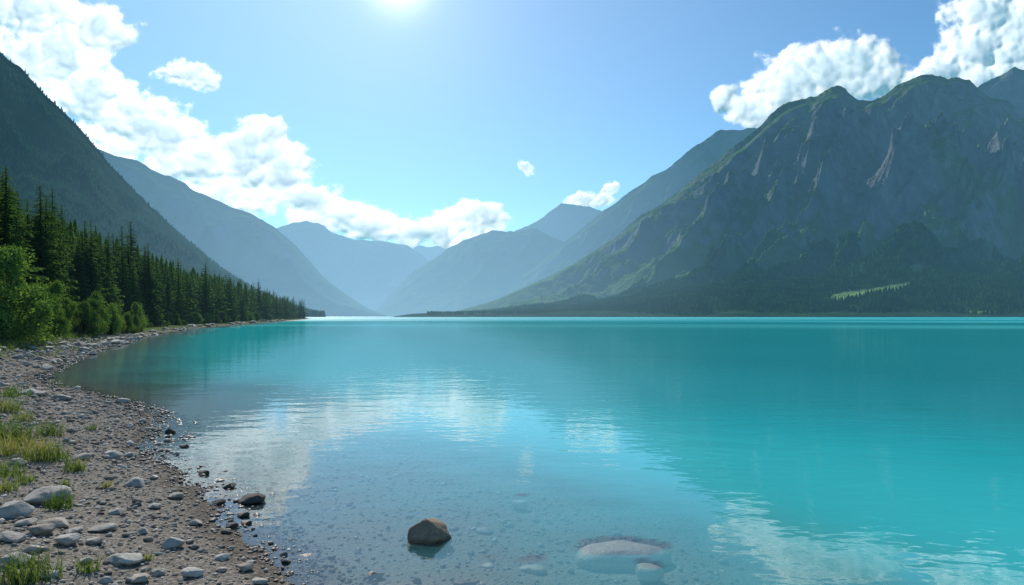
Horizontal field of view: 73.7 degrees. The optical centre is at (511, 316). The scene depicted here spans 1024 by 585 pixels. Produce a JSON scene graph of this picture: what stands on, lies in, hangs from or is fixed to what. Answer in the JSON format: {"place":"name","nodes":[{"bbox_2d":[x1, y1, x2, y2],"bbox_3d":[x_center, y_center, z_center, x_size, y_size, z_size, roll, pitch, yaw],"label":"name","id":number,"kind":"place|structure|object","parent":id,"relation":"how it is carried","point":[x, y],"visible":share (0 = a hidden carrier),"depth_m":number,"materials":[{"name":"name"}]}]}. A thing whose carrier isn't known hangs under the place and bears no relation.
{"place":"outdoors","nodes":[
{"label":"outdoors","id":0,"kind":"place"},
{"bbox_2d":[0,330,155,584],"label":"grass","id":1,"kind":"structure","parent":0,"point":[45,454],"depth_m":8.46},
{"bbox_2d":[0,52,304,316],"bbox_3d":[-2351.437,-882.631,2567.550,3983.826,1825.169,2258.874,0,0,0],"label":"forested mountain","id":2,"kind":"structure","parent":0,"point":[59,136],"depth_m":2380.90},
{"bbox_2d":[0,51,325,316],"bbox_3d":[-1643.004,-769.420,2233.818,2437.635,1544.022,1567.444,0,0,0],"label":"slope wood","id":3,"kind":"object","parent":2,"relation":"on","point":[181,241],"visible":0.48,"depth_m":2404.13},
{"bbox_2d":[155,58,220,90],"bbox_3d":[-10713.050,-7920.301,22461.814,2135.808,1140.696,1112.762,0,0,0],"label":"cloud","id":4,"kind":"structure","parent":0,"point":[196,76],"depth_m":22648.58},
{"bbox_2d":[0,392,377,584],"bbox_3d":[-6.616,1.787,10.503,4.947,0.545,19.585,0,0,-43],"label":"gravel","id":5,"kind":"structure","parent":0,"point":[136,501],"depth_m":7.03,"materials":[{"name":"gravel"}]},
{"bbox_2d":[103,450,121,457],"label":"rock","id":6,"kind":"object","parent":5,"relation":"on","point":[115,453],"visible":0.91,"depth_m":9.47,"materials":[{"name":"stone"}]},
{"bbox_2d":[107,553,142,564],"bbox_3d":[-2.978,1.870,5.256,0.239,0.092,0.202,0,0,-31],"label":"rock","id":7,"kind":"object","parent":5,"relation":"on","point":[126,558],"visible":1,"depth_m":5.22,"materials":[{"name":"stone"}]},
{"bbox_2d":[180,567,204,576],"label":"rock","id":8,"kind":"object","parent":5,"relation":"on","point":[191,572],"visible":1,"depth_m":5.09,"materials":[{"name":"stone"}]},
{"bbox_2d":[238,492,265,504],"bbox_3d":[-2.803,1.983,7.338,0.282,0.136,0.230,0,0,3],"label":"rock","id":9,"kind":"object","parent":5,"relation":"on","point":[258,498],"visible":0.88,"depth_m":7.28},
{"bbox_2d":[99,149,387,315],"bbox_3d":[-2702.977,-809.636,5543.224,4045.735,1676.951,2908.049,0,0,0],"label":"hazy mountain","id":10,"kind":"structure","parent":0,"point":[247,247],"depth_m":5323.12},
{"bbox_2d":[0,0,510,249],"bbox_3d":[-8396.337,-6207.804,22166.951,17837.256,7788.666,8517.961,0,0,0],"label":"cloud","id":11,"kind":"structure","parent":0,"point":[260,163],"depth_m":23296.40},
{"bbox_2d":[277,221,429,310],"bbox_3d":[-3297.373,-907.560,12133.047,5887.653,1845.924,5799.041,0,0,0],"label":"distant mountain","id":12,"kind":"structure","parent":0,"point":[373,275],"depth_m":11739.51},
{"bbox_2d":[413,245,444,260],"bbox_3d":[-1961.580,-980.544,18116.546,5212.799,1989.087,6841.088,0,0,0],"label":"distant peak","id":13,"kind":"structure","parent":0,"point":[430,253],"depth_m":18721.61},
{"bbox_2d":[0,318,908,584],"bbox_3d":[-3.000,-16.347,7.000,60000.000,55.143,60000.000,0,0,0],"label":"ground","id":14,"kind":"structure","parent":0,"point":[346,550],"depth_m":7.07,"materials":[{"name":"gravel"}]},
{"bbox_2d":[0,531,26,541],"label":"rock","id":15,"kind":"object","parent":14,"relation":"on","point":[8,536],"visible":0.99,"depth_m":5.44,"materials":[{"name":"stone"}]},
{"bbox_2d":[0,171,26,280],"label":"pine tree","id":16,"kind":"object","parent":14,"relation":"on","point":[1,204],"visible":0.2,"depth_m":52.24,"materials":[{"name":"green plant"}]},
{"bbox_2d":[0,552,30,566],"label":"rock","id":17,"kind":"object","parent":14,"relation":"on","point":[6,560],"visible":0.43,"depth_m":4.97,"materials":[{"name":"stone"}]},
{"bbox_2d":[0,500,34,517],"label":"rock","id":18,"kind":"object","parent":14,"relation":"on","point":[14,508],"visible":0.96,"depth_m":6.22,"materials":[{"name":"stone"}]},
{"bbox_2d":[10,191,26,281],"bbox_3d":[-41.282,-4.210,56.630,4.821,12.408,4.809,2,1,-28],"label":"pine tree","id":19,"kind":"object","parent":14,"relation":"on","point":[19,209],"visible":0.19,"depth_m":56.71,"materials":[{"name":"green plant"}]},
{"bbox_2d":[0,167,51,335],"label":"pine tree","id":20,"kind":"object","parent":14,"relation":"on","point":[4,222],"visible":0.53,"depth_m":47.57,"materials":[{"name":"green plant"}]},
{"bbox_2d":[15,518,37,526],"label":"rock","id":21,"kind":"object","parent":14,"relation":"on","point":[26,522],"visible":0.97,"depth_m":5.95,"materials":[{"name":"stone"}]},
{"bbox_2d":[0,243,61,344],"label":"leafy tree","id":22,"kind":"object","parent":14,"relation":"on","point":[11,261],"visible":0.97,"depth_m":38.56,"materials":[{"name":"green plant"}]},
{"bbox_2d":[22,545,43,552],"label":"rock","id":23,"kind":"object","parent":14,"relation":"on","point":[27,549],"visible":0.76,"depth_m":5.25,"materials":[{"name":"stone"}]},
{"bbox_2d":[17,198,63,304],"bbox_3d":[-38.806,-3.728,54.781,4.255,11.526,4.244,-2,0,26],"label":"pine tree","id":24,"kind":"object","parent":14,"relation":"on","point":[27,222],"visible":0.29,"depth_m":54.75,"materials":[{"name":"green plant"}]},
{"bbox_2d":[26,523,55,535],"bbox_3d":[-3.969,1.805,5.742,0.216,0.108,0.173,2,-4,-8],"label":"rock","id":25,"kind":"object","parent":14,"relation":"on","point":[43,529],"visible":0.98,"depth_m":5.71,"materials":[{"name":"stone"}]},
{"bbox_2d":[23,485,72,504],"bbox_3d":[-4.753,1.851,6.985,0.416,0.208,0.333,1,2,-7],"label":"rock","id":26,"kind":"object","parent":14,"relation":"on","point":[31,497],"visible":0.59,"depth_m":6.92,"materials":[{"name":"stone"}]},
{"bbox_2d":[23,185,73,331],"bbox_3d":[-37.498,-4.250,53.797,4.992,12.318,5.023,0,0,-35],"label":"pine tree","id":27,"kind":"object","parent":14,"relation":"on","point":[40,252],"visible":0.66,"depth_m":53.98,"materials":[{"name":"green plant"}]},
{"bbox_2d":[39,570,59,578],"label":"rock","id":28,"kind":"object","parent":14,"relation":"on","point":[56,573],"visible":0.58,"depth_m":4.79,"materials":[{"name":"stone"}]},
{"bbox_2d":[32,291,67,336],"bbox_3d":[-32.620,0.089,48.169,2.579,3.717,2.789,0,0,18],"label":"leafy tree","id":29,"kind":"object","parent":14,"relation":"on","point":[60,322],"visible":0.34,"depth_m":47.99,"materials":[{"name":"green plant"}]},
{"bbox_2d":[34,517,69,527],"bbox_3d":[-4.088,1.836,6.061,0.375,0.083,0.225,-4,4,5],"label":"rock","id":30,"kind":"object","parent":14,"relation":"on","point":[61,522],"visible":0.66,"depth_m":6.01,"materials":[{"name":"stone"}]},
{"bbox_2d":[26,195,79,321],"bbox_3d":[-39.163,-4.045,57.006,5.951,12.197,5.936,1,0,37],"label":"pine tree","id":31,"kind":"object","parent":14,"relation":"on","point":[67,287],"visible":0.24,"depth_m":57.26,"materials":[{"name":"green plant"}]},
{"bbox_2d":[38,188,78,297],"bbox_3d":[-40.292,-4.700,60.175,4.842,13.028,4.378,1,0,40],"label":"pine tree","id":32,"kind":"object","parent":14,"relation":"on","point":[53,228],"visible":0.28,"depth_m":60.10,"materials":[{"name":"green plant"}]},
{"bbox_2d":[44,280,77,336],"bbox_3d":[-33.474,-0.308,50.041,2.929,4.878,2.708,0,0,38],"label":"leafy tree","id":33,"kind":"object","parent":14,"relation":"on","point":[57,288],"visible":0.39,"depth_m":50.02,"materials":[{"name":"green plant"}]},
{"bbox_2d":[51,394,72,400],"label":"rock","id":34,"kind":"object","parent":14,"relation":"on","point":[62,397],"visible":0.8,"depth_m":14.98,"materials":[{"name":"stone"}]},
{"bbox_2d":[53,205,72,252],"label":"pine tree","id":35,"kind":"object","parent":14,"relation":"on","point":[61,212],"visible":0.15,"depth_m":90.57,"materials":[{"name":"green plant"}]},
{"bbox_2d":[54,533,79,545],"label":"rock","id":36,"kind":"object","parent":14,"relation":"on","point":[68,539],"visible":0.98,"depth_m":5.50,"materials":[{"name":"stone"}]},
{"bbox_2d":[54,217,80,321],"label":"pine tree","id":37,"kind":"object","parent":14,"relation":"on","point":[69,268],"visible":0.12,"depth_m":74.41,"materials":[{"name":"green plant"}]},
{"bbox_2d":[55,216,86,296],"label":"pine tree","id":38,"kind":"object","parent":14,"relation":"on","point":[69,244],"visible":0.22,"depth_m":79.69,"materials":[{"name":"green plant"}]},
{"bbox_2d":[68,241,90,318],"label":"pine tree","id":39,"kind":"object","parent":14,"relation":"on","point":[78,278],"visible":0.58,"depth_m":78.13,"materials":[{"name":"green plant"}]},
{"bbox_2d":[72,453,90,459],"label":"rock","id":40,"kind":"object","parent":14,"relation":"on","point":[84,455],"visible":0.76,"depth_m":9.16,"materials":[{"name":"stone"}]},
{"bbox_2d":[70,300,99,335],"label":"leafy tree","id":41,"kind":"object","parent":14,"relation":"on","point":[84,317],"visible":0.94,"depth_m":54.91,"materials":[{"name":"green plant"}]},
{"bbox_2d":[70,231,106,311],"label":"pine tree","id":42,"kind":"object","parent":14,"relation":"on","point":[82,249],"visible":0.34,"depth_m":80.66,"materials":[{"name":"green plant"}]},
{"bbox_2d":[75,228,107,305],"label":"pine tree","id":43,"kind":"object","parent":14,"relation":"on","point":[86,229],"visible":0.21,"depth_m":82.65,"materials":[{"name":"green plant"}]},
{"bbox_2d":[78,220,109,309],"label":"pine tree","id":44,"kind":"object","parent":14,"relation":"on","point":[91,272],"visible":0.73,"depth_m":80.20,"materials":[{"name":"green plant"}]},
{"bbox_2d":[79,298,108,336],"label":"leafy tree","id":45,"kind":"object","parent":14,"relation":"on","point":[95,305],"visible":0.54,"depth_m":56.82,"materials":[{"name":"green plant"}]},
{"bbox_2d":[86,537,101,544],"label":"rock","id":46,"kind":"object","parent":14,"relation":"on","point":[94,541],"visible":1,"depth_m":5.63,"materials":[{"name":"stone"}]},
{"bbox_2d":[76,290,112,334],"bbox_3d":[-36.608,-0.242,59.988,2.834,4.194,2.127,0,0,-3],"label":"leafy tree","id":47,"kind":"object","parent":14,"relation":"on","point":[105,315],"visible":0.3,"depth_m":59.98,"materials":[{"name":"green plant"}]},
{"bbox_2d":[0,331,197,467],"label":"beach pebbles","id":48,"kind":"object","parent":14,"relation":"on","point":[80,353],"visible":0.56,"depth_m":16.88,"materials":[{"name":"stone"}]},
{"bbox_2d":[87,523,117,531],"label":"rock","id":49,"kind":"object","parent":14,"relation":"on","point":[104,527],"visible":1,"depth_m":5.99,"materials":[{"name":"stone"}]},
{"bbox_2d":[87,230,121,313],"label":"pine tree","id":50,"kind":"object","parent":14,"relation":"on","point":[106,275],"visible":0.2,"depth_m":84.35,"materials":[{"name":"green plant"}]},
{"bbox_2d":[97,576,112,583],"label":"rock","id":51,"kind":"object","parent":14,"relation":"on","point":[105,580],"visible":1,"depth_m":4.85,"materials":[{"name":"stone"}]},
{"bbox_2d":[91,226,123,307],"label":"pine tree","id":52,"kind":"object","parent":14,"relation":"on","point":[107,271],"visible":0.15,"depth_m":86.26,"materials":[{"name":"green plant"}]},
{"bbox_2d":[99,232,124,310],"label":"pine tree","id":53,"kind":"object","parent":14,"relation":"on","point":[110,268],"visible":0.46,"depth_m":89.42,"materials":[{"name":"green plant"}]},
{"bbox_2d":[101,302,123,334],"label":"leafy tree","id":54,"kind":"object","parent":14,"relation":"on","point":[114,324],"visible":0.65,"depth_m":62.88,"materials":[{"name":"green plant"}]},
{"bbox_2d":[108,508,124,514],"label":"rock","id":55,"kind":"object","parent":14,"relation":"on","point":[116,511],"visible":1,"depth_m":6.66,"materials":[{"name":"stone"}]},
{"bbox_2d":[107,303,126,333],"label":"leafy tree","id":56,"kind":"object","parent":14,"relation":"on","point":[119,308],"visible":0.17,"depth_m":66.15,"materials":[{"name":"green plant"}]},
{"bbox_2d":[108,226,139,304],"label":"pine tree","id":57,"kind":"object","parent":14,"relation":"on","point":[119,250],"visible":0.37,"depth_m":103.19,"materials":[{"name":"green plant"}]},
{"bbox_2d":[115,247,134,316],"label":"pine tree","id":58,"kind":"object","parent":14,"relation":"on","point":[123,293],"visible":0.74,"depth_m":97.66,"materials":[{"name":"green plant"}]},
{"bbox_2d":[119,312,138,333],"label":"leafy tree","id":59,"kind":"object","parent":14,"relation":"on","point":[128,321],"visible":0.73,"depth_m":69.99,"materials":[{"name":"green plant"}]},
{"bbox_2d":[118,237,151,322],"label":"pine tree","id":60,"kind":"object","parent":14,"relation":"on","point":[128,259],"visible":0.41,"depth_m":102.05,"materials":[{"name":"green plant"}]},
{"bbox_2d":[125,477,144,486],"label":"rock","id":61,"kind":"object","parent":14,"relation":"on","point":[136,482],"visible":0.91,"depth_m":7.76,"materials":[{"name":"stone"}]},
{"bbox_2d":[125,258,147,315],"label":"pine tree","id":62,"kind":"object","parent":14,"relation":"on","point":[135,285],"visible":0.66,"depth_m":99.97,"materials":[{"name":"green plant"}]},
{"bbox_2d":[114,221,159,320],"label":"pine tree","id":63,"kind":"object","parent":14,"relation":"on","point":[131,240],"visible":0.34,"depth_m":110.32,"materials":[{"name":"green plant"}]},
{"bbox_2d":[129,302,145,331],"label":"leafy tree","id":64,"kind":"object","parent":14,"relation":"on","point":[136,319],"visible":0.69,"depth_m":75.82,"materials":[{"name":"green plant"}]},
{"bbox_2d":[131,302,147,331],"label":"leafy tree","id":65,"kind":"object","parent":14,"relation":"on","point":[139,313],"visible":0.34,"depth_m":80.02,"materials":[{"name":"green plant"}]},
{"bbox_2d":[131,573,149,582],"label":"rock","id":66,"kind":"object","parent":14,"relation":"on","point":[140,578],"visible":1,"depth_m":4.92,"materials":[{"name":"stone"}]},
{"bbox_2d":[134,247,167,325],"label":"pine tree","id":67,"kind":"object","parent":14,"relation":"on","point":[140,274],"visible":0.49,"depth_m":108.27,"materials":[{"name":"green plant"}]},
{"bbox_2d":[138,243,168,326],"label":"pine tree","id":68,"kind":"object","parent":14,"relation":"on","point":[150,296],"visible":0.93,"depth_m":107.58,"materials":[{"name":"green plant"}]},
{"bbox_2d":[20,212,290,312],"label":"pine forest","id":69,"kind":"object","parent":14,"relation":"on","point":[73,230],"visible":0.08,"depth_m":150.41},
{"bbox_2d":[150,568,165,575],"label":"rock","id":70,"kind":"object","parent":14,"relation":"on","point":[158,571],"visible":1,"depth_m":5.09,"materials":[{"name":"stone"}]},
{"bbox_2d":[152,255,170,321],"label":"pine tree","id":71,"kind":"object","parent":14,"relation":"on","point":[159,284],"visible":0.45,"depth_m":118.68,"materials":[{"name":"green plant"}]},
{"bbox_2d":[162,265,176,324],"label":"pine tree","id":72,"kind":"object","parent":14,"relation":"on","point":[167,291],"visible":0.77,"depth_m":120.84,"materials":[{"name":"green plant"}]},
{"bbox_2d":[162,311,176,324],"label":"shrub","id":73,"kind":"object","parent":14,"relation":"on","point":[168,316],"visible":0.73,"depth_m":118.05,"materials":[{"name":"green plant"}]},
{"bbox_2d":[161,537,184,548],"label":"rock","id":74,"kind":"object","parent":14,"relation":"on","point":[170,542],"visible":0.94,"depth_m":5.71,"materials":[{"name":"stone"}]},
{"bbox_2d":[168,492,183,498],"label":"rock","id":75,"kind":"object","parent":14,"relation":"on","point":[175,495],"visible":0.95,"depth_m":7.37,"materials":[{"name":"stone"}]},
{"bbox_2d":[169,313,185,324],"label":"shrub","id":76,"kind":"object","parent":14,"relation":"on","point":[177,321],"visible":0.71,"depth_m":119.78,"materials":[{"name":"green plant"}]},
{"bbox_2d":[171,268,187,320],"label":"pine tree","id":77,"kind":"object","parent":14,"relation":"on","point":[177,303],"visible":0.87,"depth_m":127.30,"materials":[{"name":"green plant"}]},
{"bbox_2d":[175,269,194,323],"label":"pine tree","id":78,"kind":"object","parent":14,"relation":"on","point":[187,313],"visible":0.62,"depth_m":131.09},
{"bbox_2d":[181,266,198,320],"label":"pine tree","id":79,"kind":"object","parent":14,"relation":"on","point":[188,301],"visible":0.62,"depth_m":139.08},
{"bbox_2d":[197,259,215,314],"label":"pine tree","id":80,"kind":"object","parent":14,"relation":"on","point":[211,284],"visible":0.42,"depth_m":170.61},
{"bbox_2d":[195,265,222,322],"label":"pine tree","id":81,"kind":"object","parent":14,"relation":"on","point":[204,300],"visible":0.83,"depth_m":154.87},
{"bbox_2d":[198,271,219,321],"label":"pine tree","id":82,"kind":"object","parent":14,"relation":"on","point":[207,298],"visible":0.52,"depth_m":157.31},
{"bbox_2d":[211,276,231,321],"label":"pine tree","id":83,"kind":"object","parent":14,"relation":"on","point":[219,302],"visible":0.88,"depth_m":168.86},
{"bbox_2d":[215,553,230,559],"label":"rock","id":84,"kind":"object","parent":14,"relation":"on","point":[223,556],"visible":0.98,"depth_m":5.53,"materials":[{"name":"stone"}]},
{"bbox_2d":[222,281,236,321],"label":"pine tree","id":85,"kind":"object","parent":14,"relation":"on","point":[229,304],"visible":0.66,"depth_m":180.83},
{"bbox_2d":[224,275,236,321],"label":"pine tree","id":86,"kind":"object","parent":14,"relation":"on","point":[229,292],"visible":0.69,"depth_m":182.92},
{"bbox_2d":[238,289,249,320],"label":"pine tree","id":87,"kind":"object","parent":14,"relation":"on","point":[243,309],"visible":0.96,"depth_m":208.09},
{"bbox_2d":[237,563,253,571],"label":"rock","id":88,"kind":"object","parent":14,"relation":"on","point":[243,567],"visible":1,"depth_m":5.29,"materials":[{"name":"stone"}]},
{"bbox_2d":[252,578,268,584],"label":"rock","id":89,"kind":"object","parent":14,"relation":"on","point":[259,581],"visible":1,"depth_m":5.02,"materials":[{"name":"stone"}]},
{"bbox_2d":[253,281,267,319],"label":"pine tree","id":90,"kind":"object","parent":14,"relation":"on","point":[258,288],"visible":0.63,"depth_m":273.91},
{"bbox_2d":[294,552,319,560],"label":"rock","id":91,"kind":"object","parent":14,"relation":"on","point":[311,556],"visible":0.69,"depth_m":5.70,"materials":[{"name":"stone"}]},
{"bbox_2d":[363,571,384,580],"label":"rock","id":92,"kind":"object","parent":14,"relation":"on","point":[371,575],"visible":0.91,"depth_m":5.29,"materials":[{"name":"stone"}]},
{"bbox_2d":[407,518,451,549],"bbox_3d":[-0.725,1.978,6.134,0.408,0.316,0.277,0,0,-44],"label":"rock","id":93,"kind":"object","parent":14,"relation":"on","point":[430,533],"visible":0.91,"depth_m":6.06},
{"bbox_2d":[454,579,476,584],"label":"rock","id":94,"kind":"object","parent":14,"relation":"on","point":[462,582],"visible":1,"depth_m":5.16,"materials":[{"name":"stone"}]},
{"bbox_2d":[477,527,493,533],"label":"rock","id":95,"kind":"object","parent":14,"relation":"on","point":[484,530],"visible":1,"depth_m":6.63,"materials":[{"name":"stone"}]},
{"bbox_2d":[512,500,528,509],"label":"rock","id":96,"kind":"object","parent":14,"relation":"on","point":[520,504],"visible":1,"depth_m":7.58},
{"bbox_2d":[143,415,900,584],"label":"lakebed pebbles","id":97,"kind":"object","parent":14,"relation":"on","point":[357,551],"visible":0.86,"depth_m":7.55,"materials":[{"name":"stone"}]},
{"bbox_2d":[519,564,546,574],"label":"rock","id":98,"kind":"object","parent":14,"relation":"on","point":[535,569],"visible":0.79,"depth_m":5.58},
{"bbox_2d":[575,540,671,570],"bbox_3d":[0.968,2.119,5.972,0.846,0.234,0.516,0,0,0],"label":"rock","id":99,"kind":"object","parent":14,"relation":"on","point":[618,555],"visible":0.79,"depth_m":5.80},
{"bbox_2d":[635,563,663,582],"bbox_3d":[1.111,2.070,5.508,0.223,0.119,0.227,0,0,0],"label":"rock","id":100,"kind":"object","parent":14,"relation":"on","point":[649,572],"visible":1,"depth_m":5.43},
{"bbox_2d":[375,228,563,315],"bbox_3d":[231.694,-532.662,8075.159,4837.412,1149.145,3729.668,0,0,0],"label":"hazy mountain","id":101,"kind":"structure","parent":0,"point":[491,265],"depth_m":7590.53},
{"bbox_2d":[2,0,962,246],"label":"sky","id":102,"kind":"structure","parent":0,"point":[412,110],"materials":[{"name":"blue"}]},
{"bbox_2d":[518,162,532,175],"bbox_3d":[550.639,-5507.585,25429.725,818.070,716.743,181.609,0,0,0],"label":"cloud","id":103,"kind":"structure","parent":0,"point":[526,168],"depth_m":25478.45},
{"bbox_2d":[32,316,1023,584],"bbox_3d":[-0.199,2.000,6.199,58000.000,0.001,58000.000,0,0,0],"label":"lake water","id":104,"kind":"structure","parent":0,"point":[892,448],"depth_m":15.45,"materials":[{"name":"liquid"}]},
{"bbox_2d":[514,203,601,241],"bbox_3d":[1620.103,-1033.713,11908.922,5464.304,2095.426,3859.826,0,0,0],"label":"distant mountain","id":105,"kind":"structure","parent":0,"point":[563,222],"depth_m":12407.94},
{"bbox_2d":[565,182,619,207],"bbox_3d":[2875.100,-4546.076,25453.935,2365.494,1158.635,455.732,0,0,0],"label":"cloud","id":106,"kind":"structure","parent":0,"point":[602,198],"depth_m":25557.27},
{"bbox_2d":[508,128,756,293],"bbox_3d":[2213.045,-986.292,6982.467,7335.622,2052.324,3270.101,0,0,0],"label":"hazy mountain","id":107,"kind":"structure","parent":0,"point":[603,227],"depth_m":7143.37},
{"bbox_2d":[394,309,1023,316],"bbox_3d":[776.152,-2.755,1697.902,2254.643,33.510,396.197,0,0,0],"label":"wooded foreshore","id":108,"kind":"structure","parent":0,"point":[751,313],"depth_m":1619.44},
{"bbox_2d":[453,74,1023,313],"bbox_3d":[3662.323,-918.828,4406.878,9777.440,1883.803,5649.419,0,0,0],"label":"rocky mountain","id":109,"kind":"structure","parent":0,"point":[941,158],"depth_m":3456.30,"materials":[{"name":"stone"}]},
{"bbox_2d":[427,220,1023,315],"bbox_3d":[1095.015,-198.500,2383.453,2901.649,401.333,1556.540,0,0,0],"label":"lakeside wood","id":110,"kind":"object","parent":109,"relation":"on","point":[1010,288],"visible":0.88,"depth_m":2141.05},
{"bbox_2d":[710,35,939,128],"bbox_3d":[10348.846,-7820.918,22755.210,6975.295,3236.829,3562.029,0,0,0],"label":"cloud","id":111,"kind":"structure","parent":0,"point":[865,67],"depth_m":23113.72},
{"bbox_2d":[919,0,1023,86],"bbox_3d":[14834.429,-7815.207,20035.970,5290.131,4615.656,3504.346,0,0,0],"label":"cloud","id":112,"kind":"structure","parent":0,"point":[985,43],"depth_m":20750.73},
{"bbox_2d":[977,67,1023,113],"bbox_3d":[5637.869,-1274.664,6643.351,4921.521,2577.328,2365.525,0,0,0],"label":"rock peak","id":113,"kind":"object","parent":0,"point":[1008,85],"visible":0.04,"depth_m":6916.89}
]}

